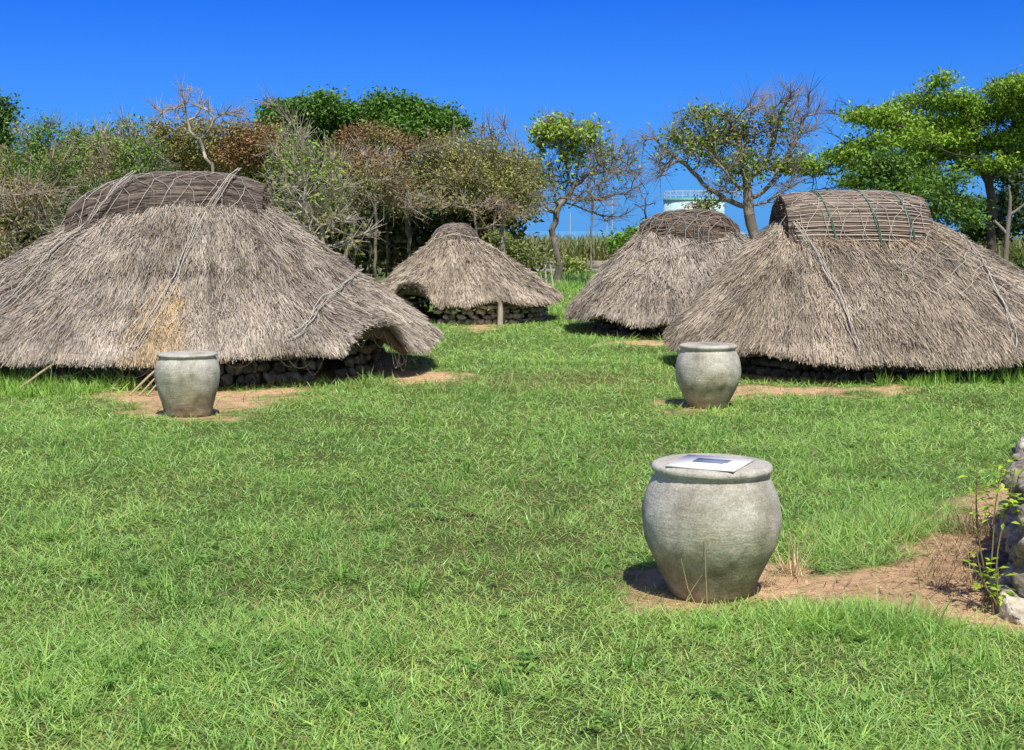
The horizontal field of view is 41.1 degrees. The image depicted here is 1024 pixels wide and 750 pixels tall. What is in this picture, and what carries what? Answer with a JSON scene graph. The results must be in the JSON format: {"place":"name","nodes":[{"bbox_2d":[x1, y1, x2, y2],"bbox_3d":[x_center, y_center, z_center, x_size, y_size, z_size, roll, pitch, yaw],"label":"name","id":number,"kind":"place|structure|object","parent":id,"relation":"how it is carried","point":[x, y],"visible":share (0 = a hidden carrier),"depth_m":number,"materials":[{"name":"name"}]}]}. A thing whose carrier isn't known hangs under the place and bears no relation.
{"place":"outdoors","nodes":[
{"label":"outdoors","id":0,"kind":"place"},
{"bbox_2d":[357,269,596,270],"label":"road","id":1,"kind":"structure","parent":0,"point":[530,269],"depth_m":72.80,"materials":[{"name":"grey asphalt"}]},
{"bbox_2d":[0,268,1023,749],"bbox_3d":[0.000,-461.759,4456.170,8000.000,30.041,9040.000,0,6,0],"label":"ground","id":2,"kind":"structure","parent":0,"point":[412,376],"depth_m":9.38,"materials":[{"name":"soil"}]},
{"bbox_2d":[0,88,29,154],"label":"fig tree","id":3,"kind":"object","parent":2,"relation":"on","point":[7,114],"visible":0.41,"depth_m":56.91,"materials":[{"name":"green plant"}]},
{"bbox_2d":[0,141,69,262],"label":"tree","id":4,"kind":"object","parent":2,"relation":"on","point":[14,218],"visible":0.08,"depth_m":44.90,"materials":[{"name":"green plant"}]},
{"bbox_2d":[18,360,56,389],"bbox_3d":[-6.323,-0.012,18.278,0.738,0.521,0.034,-3,7,-29],"label":"reed","id":5,"kind":"object","parent":2,"relation":"on","point":[38,374],"visible":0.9,"depth_m":18.25,"materials":[{"name":"beige plant"}]},
{"bbox_2d":[0,158,80,260],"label":"scrub bush","id":6,"kind":"object","parent":2,"relation":"on","point":[36,216],"visible":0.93,"depth_m":30.51,"materials":[{"name":"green plant"}]},
{"bbox_2d":[0,108,111,225],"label":"scrub tree","id":7,"kind":"object","parent":2,"relation":"on","point":[49,158],"visible":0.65,"depth_m":36.30,"materials":[{"name":"green plant"}]},
{"bbox_2d":[9,123,147,245],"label":"tree","id":8,"kind":"object","parent":2,"relation":"on","point":[36,235],"visible":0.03,"depth_m":44.75,"materials":[{"name":"green plant"}]},
{"bbox_2d":[51,105,183,210],"bbox_3d":[-10.255,-4.349,35.956,3.545,5.576,2.700,0,6,0],"label":"scrub tree","id":9,"kind":"object","parent":2,"relation":"on","point":[128,157],"visible":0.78,"depth_m":35.48,"materials":[{"name":"green plant"}]},
{"bbox_2d":[129,370,154,395],"bbox_3d":[-4.837,0.028,18.181,0.569,0.460,0.032,-5,8,-39],"label":"reed","id":10,"kind":"object","parent":2,"relation":"on","point":[139,385],"visible":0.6,"depth_m":18.11,"materials":[{"name":"beige wood"}]},
{"bbox_2d":[139,379,154,395],"bbox_3d":[-4.751,0.064,18.135,0.024,0.393,0.489,6,8,43],"label":"reed","id":11,"kind":"object","parent":2,"relation":"on","point":[145,388],"visible":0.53,"depth_m":18.05,"materials":[{"name":"beige plant"}]},
{"bbox_2d":[95,127,224,183],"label":"tree","id":12,"kind":"object","parent":2,"relation":"on","point":[154,139],"depth_m":44.96,"materials":[{"name":"green plant"}]},
{"bbox_2d":[154,350,219,417],"bbox_3d":[-3.808,0.119,16.057,0.751,0.767,0.756,0,6,0],"label":"cement jar","id":13,"kind":"object","parent":2,"relation":"on","point":[187,383],"visible":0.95,"depth_m":15.78,"materials":[{"name":"grey concrete"}]},
{"bbox_2d":[142,74,252,171],"bbox_3d":[-7.917,-4.506,34.648,2.819,6.167,1.649,0,6,0],"label":"dead tree","id":14,"kind":"object","parent":2,"relation":"on","point":[182,105],"visible":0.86,"depth_m":34.48,"materials":[{"name":"brown plant"}]},
{"bbox_2d":[150,129,288,210],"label":"tree","id":15,"kind":"object","parent":2,"relation":"on","point":[250,176],"visible":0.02,"depth_m":44.63,"materials":[{"name":"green plant"}]},
{"bbox_2d":[0,168,444,386],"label":"thatched hut","id":16,"kind":"object","parent":2,"relation":"on","point":[135,274],"visible":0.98,"depth_m":19.73,"materials":[{"name":"plant"}]},
{"bbox_2d":[137,109,314,187],"bbox_3d":[-7.875,-4.603,37.952,5.129,5.657,3.108,0,6,0],"label":"scrub bush","id":17,"kind":"object","parent":2,"relation":"on","point":[186,153],"visible":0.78,"depth_m":37.28,"materials":[{"name":"brown plant"}]},
{"bbox_2d":[246,84,362,233],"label":"broadleaf tree","id":18,"kind":"object","parent":2,"relation":"on","point":[321,105],"visible":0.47,"depth_m":41.85,"materials":[{"name":"green plant"}]},
{"bbox_2d":[245,81,368,229],"bbox_3d":[-4.847,-4.114,32.746,3.003,5.803,2.292,0,6,0],"label":"scrub tree","id":19,"kind":"object","parent":2,"relation":"on","point":[295,157],"visible":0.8,"depth_m":32.52,"materials":[{"name":"green plant"}]},
{"bbox_2d":[250,156,368,267],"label":"tree","id":20,"kind":"object","parent":2,"relation":"on","point":[331,241],"visible":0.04,"depth_m":44.74,"materials":[{"name":"green plant"}]},
{"bbox_2d":[270,165,391,263],"bbox_3d":[-4.116,-2.889,30.737,2.851,3.782,2.091,0,6,0],"label":"scrub bush","id":21,"kind":"object","parent":2,"relation":"on","point":[333,220],"visible":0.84,"depth_m":30.56,"materials":[{"name":"green plant"}]},
{"bbox_2d":[338,178,396,275],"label":"understory tree","id":22,"kind":"object","parent":2,"relation":"on","point":[372,213],"visible":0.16,"depth_m":39.48,"materials":[{"name":"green plant"}]},
{"bbox_2d":[300,132,440,258],"bbox_3d":[-3.727,-3.803,34.763,3.518,4.748,2.423,2,6,17],"label":"scrub tree","id":23,"kind":"object","parent":2,"relation":"on","point":[403,203],"visible":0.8,"depth_m":34.44,"materials":[{"name":"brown plant"}]},
{"bbox_2d":[315,112,425,283],"bbox_3d":[-3.920,-4.611,38.503,3.115,5.552,2.030,-2,7,-20],"label":"tree","id":24,"kind":"object","parent":2,"relation":"on","point":[375,135],"visible":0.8,"depth_m":38.23,"materials":[{"name":"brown plant"}]},
{"bbox_2d":[314,142,435,279],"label":"tree","id":25,"kind":"object","parent":2,"relation":"on","point":[394,257],"visible":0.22,"depth_m":44.87,"materials":[{"name":"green plant"}]},
{"bbox_2d":[370,172,414,277],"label":"understory tree","id":26,"kind":"object","parent":2,"relation":"on","point":[387,236],"visible":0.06,"depth_m":40.82,"materials":[{"name":"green plant"}]},
{"bbox_2d":[331,82,486,297],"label":"broadleaf tree","id":27,"kind":"object","parent":2,"relation":"on","point":[413,113],"visible":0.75,"depth_m":41.97,"materials":[{"name":"green plant"}]},
{"bbox_2d":[388,181,435,298],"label":"understory tree","id":28,"kind":"object","parent":2,"relation":"on","point":[410,239],"visible":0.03,"depth_m":41.77,"materials":[{"name":"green plant"}]},
{"bbox_2d":[371,150,486,258],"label":"tree","id":29,"kind":"object","parent":2,"relation":"on","point":[425,232],"visible":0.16,"depth_m":45.24,"materials":[{"name":"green plant"}]},
{"bbox_2d":[381,181,554,233],"bbox_3d":[-1.279,-3.484,36.672,4.854,3.705,2.325,0,6,0],"label":"scrub bush","id":30,"kind":"object","parent":2,"relation":"on","point":[512,212],"visible":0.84,"depth_m":36.47,"materials":[{"name":"green plant"}]},
{"bbox_2d":[378,223,563,324],"bbox_3d":[-1.171,-2.495,33.115,4.847,2.388,4.328,0,6,0],"label":"thatched hut","id":31,"kind":"object","parent":2,"relation":"on","point":[447,270],"visible":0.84,"depth_m":31.92,"materials":[{"name":"plant"}]},
{"bbox_2d":[389,107,558,253],"bbox_3d":[-1.178,-4.704,38.518,5.027,5.742,3.524,0,6,0],"label":"olive tree","id":32,"kind":"object","parent":2,"relation":"on","point":[470,178],"visible":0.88,"depth_m":38.23,"materials":[{"name":"green plant"}]},
{"bbox_2d":[357,261,604,268],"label":"lane wall","id":33,"kind":"structure","parent":2,"relation":"on","point":[596,264],"depth_m":74.49,"materials":[{"name":"concrete"}]},
{"bbox_2d":[424,144,555,274],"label":"tree","id":34,"kind":"object","parent":2,"relation":"on","point":[489,219],"visible":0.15,"depth_m":45.29,"materials":[{"name":"green plant"}]},
{"bbox_2d":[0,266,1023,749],"bbox_3d":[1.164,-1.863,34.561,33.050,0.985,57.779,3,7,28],"label":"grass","id":35,"kind":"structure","parent":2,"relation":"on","point":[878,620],"depth_m":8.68,"materials":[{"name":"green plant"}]},
{"bbox_2d":[481,225,563,273],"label":"scrub bush","id":36,"kind":"object","parent":2,"relation":"on","point":[535,259],"visible":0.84,"depth_m":43.75,"materials":[{"name":"green plant"}]},
{"bbox_2d":[544,257,546,281],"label":"wooden stake","id":37,"kind":"object","parent":2,"relation":"on","point":[545,273],"visible":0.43,"depth_m":45.87,"materials":[{"name":"grey wood"}]},
{"bbox_2d":[549,261,553,286],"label":"wooden stake","id":38,"kind":"object","parent":2,"relation":"on","point":[551,276],"visible":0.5,"depth_m":45.87,"materials":[{"name":"grey wood"}]},
{"bbox_2d":[553,252,593,275],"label":"scrub bush","id":39,"kind":"object","parent":2,"relation":"on","point":[572,264],"visible":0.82,"depth_m":59.58,"materials":[{"name":"green plant"}]},
{"bbox_2d":[513,103,657,286],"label":"windswept tree","id":40,"kind":"object","parent":2,"relation":"on","point":[561,133],"visible":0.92,"depth_m":49.31,"materials":[{"name":"green plant"}]},
{"bbox_2d":[569,161,620,271],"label":"windswept tree","id":41,"kind":"object","parent":2,"relation":"on","point":[590,239],"visible":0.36,"depth_m":61.60,"materials":[{"name":"brown plant"}]},
{"bbox_2d":[596,217,644,253],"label":"scrub bush","id":42,"kind":"object","parent":2,"relation":"on","point":[617,240],"visible":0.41,"depth_m":65.36,"materials":[{"name":"green plant"}]},
{"bbox_2d":[633,184,661,222],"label":"dead tree","id":43,"kind":"object","parent":2,"relation":"on","point":[644,210],"visible":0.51,"depth_m":54.60,"materials":[{"name":"brown plant"}]},
{"bbox_2d":[564,209,749,337],"bbox_3d":[3.915,-2.247,29.523,5.601,2.669,5.990,0,6,0],"label":"thatched hut","id":44,"kind":"object","parent":2,"relation":"on","point":[654,272],"visible":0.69,"depth_m":28.27,"materials":[{"name":"plant"}]},
{"bbox_2d":[663,190,724,212],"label":"water tank","id":45,"kind":"object","parent":2,"relation":"on","point":[670,203],"visible":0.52,"depth_m":122.11,"materials":[{"name":"paint"}]},
{"bbox_2d":[675,342,740,409],"bbox_3d":[2.428,0.023,16.894,0.808,0.822,0.824,0,6,0],"label":"cement jar","id":46,"kind":"object","parent":2,"relation":"on","point":[707,373],"visible":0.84,"depth_m":16.60,"materials":[{"name":"grey concrete"}]},
{"bbox_2d":[642,453,781,602],"bbox_3d":[1.191,0.928,8.169,0.820,0.830,0.828,0,6,0],"label":"cement jar","id":47,"kind":"object","parent":2,"relation":"on","point":[730,523],"visible":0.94,"depth_m":7.86,"materials":[{"name":"grey concrete"}]},
{"bbox_2d":[665,454,753,471],"bbox_3d":[1.169,0.517,8.047,0.411,0.010,0.425,3,7,25],"label":"information sheet","id":48,"kind":"object","parent":47,"relation":"on","point":[715,463],"visible":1,"depth_m":8.00,"materials":[{"name":"paper"}]},
{"bbox_2d":[628,70,837,239],"bbox_3d":[5.994,-5.033,37.654,5.772,6.619,2.471,0,6,0],"label":"spreading tree","id":49,"kind":"object","parent":2,"relation":"on","point":[708,143],"visible":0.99,"depth_m":37.39,"materials":[{"name":"green plant"}]},
{"bbox_2d":[681,500,823,607],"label":"dry stalks","id":50,"kind":"object","parent":2,"relation":"on","point":[753,591],"visible":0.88,"depth_m":7.92,"materials":[{"name":"beige plant"}]},
{"bbox_2d":[759,527,824,589],"bbox_3d":[1.719,1.113,8.550,0.572,0.377,0.680,0,6,0],"label":"dry grass tuft","id":51,"kind":"object","parent":2,"relation":"on","point":[793,567],"visible":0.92,"depth_m":8.66,"materials":[{"name":"beige plant"}]},
{"bbox_2d":[662,188,1023,380],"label":"thatched hut","id":52,"kind":"object","parent":2,"relation":"on","point":[835,283],"visible":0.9,"depth_m":20.27,"materials":[{"name":"plant"}]},
{"bbox_2d":[767,62,1023,254],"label":"spreading tree","id":53,"kind":"object","parent":2,"relation":"on","point":[944,137],"visible":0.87,"depth_m":39.66,"materials":[{"name":"green plant"}]},
{"bbox_2d":[791,489,1008,626],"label":"dry weeds","id":54,"kind":"object","parent":2,"relation":"on","point":[965,532],"visible":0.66,"depth_m":9.19,"materials":[{"name":"brown plant"}]},
{"bbox_2d":[826,143,998,233],"bbox_3d":[10.520,-3.794,35.764,4.574,4.516,2.602,0,6,0],"label":"shade tree","id":55,"kind":"object","parent":2,"relation":"on","point":[892,176],"visible":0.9,"depth_m":35.42,"materials":[{"name":"green plant"}]},
{"bbox_2d":[959,552,1015,615],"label":"sapling","id":56,"kind":"object","parent":2,"relation":"on","point":[993,586],"visible":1,"depth_m":7.81,"materials":[{"name":"green plant"}]},
{"bbox_2d":[954,165,1023,260],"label":"shade tree","id":57,"kind":"object","parent":2,"relation":"on","point":[1017,195],"visible":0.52,"depth_m":44.31,"materials":[{"name":"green plant"}]},
{"bbox_2d":[957,458,1023,609],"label":"sapling","id":58,"kind":"object","parent":2,"relation":"on","point":[1012,501],"visible":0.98,"depth_m":7.86,"materials":[{"name":"green plant"}]},
{"bbox_2d":[972,434,1023,625],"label":"rubble wall","id":59,"kind":"structure","parent":2,"relation":"on","point":[1011,607],"depth_m":8.22,"materials":[{"name":"grey stone"}]},
{"bbox_2d":[993,185,1023,260],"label":"dead tree","id":60,"kind":"object","parent":2,"relation":"on","point":[1010,212],"visible":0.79,"depth_m":32.77,"materials":[{"name":"grey wood"}]},
{"bbox_2d":[1000,249,1023,270],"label":"scrub bush","id":61,"kind":"object","parent":2,"relation":"on","point":[1019,263],"visible":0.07,"depth_m":33.82,"materials":[{"name":"green plant"}]},
{"bbox_2d":[0,229,1023,267],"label":"cane field","id":62,"kind":"structure","parent":0,"point":[575,247],"depth_m":77.13,"materials":[{"name":"green plant"}]},
{"bbox_2d":[0,0,1023,230],"label":"sky","id":63,"kind":"structure","parent":0,"point":[632,60],"materials":[{"name":"blue"}]},
{"bbox_2d":[508,231,1023,241],"bbox_3d":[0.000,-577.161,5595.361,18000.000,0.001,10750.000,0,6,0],"label":"sea","id":64,"kind":"structure","parent":0,"point":[575,233],"depth_m":6302.33,"materials":[{"name":"liquid"}]},
{"bbox_2d":[630,536,991,625],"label":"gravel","id":65,"kind":"structure","parent":0,"point":[895,590],"depth_m":8.40,"materials":[{"name":"brown soil"}]}
]}

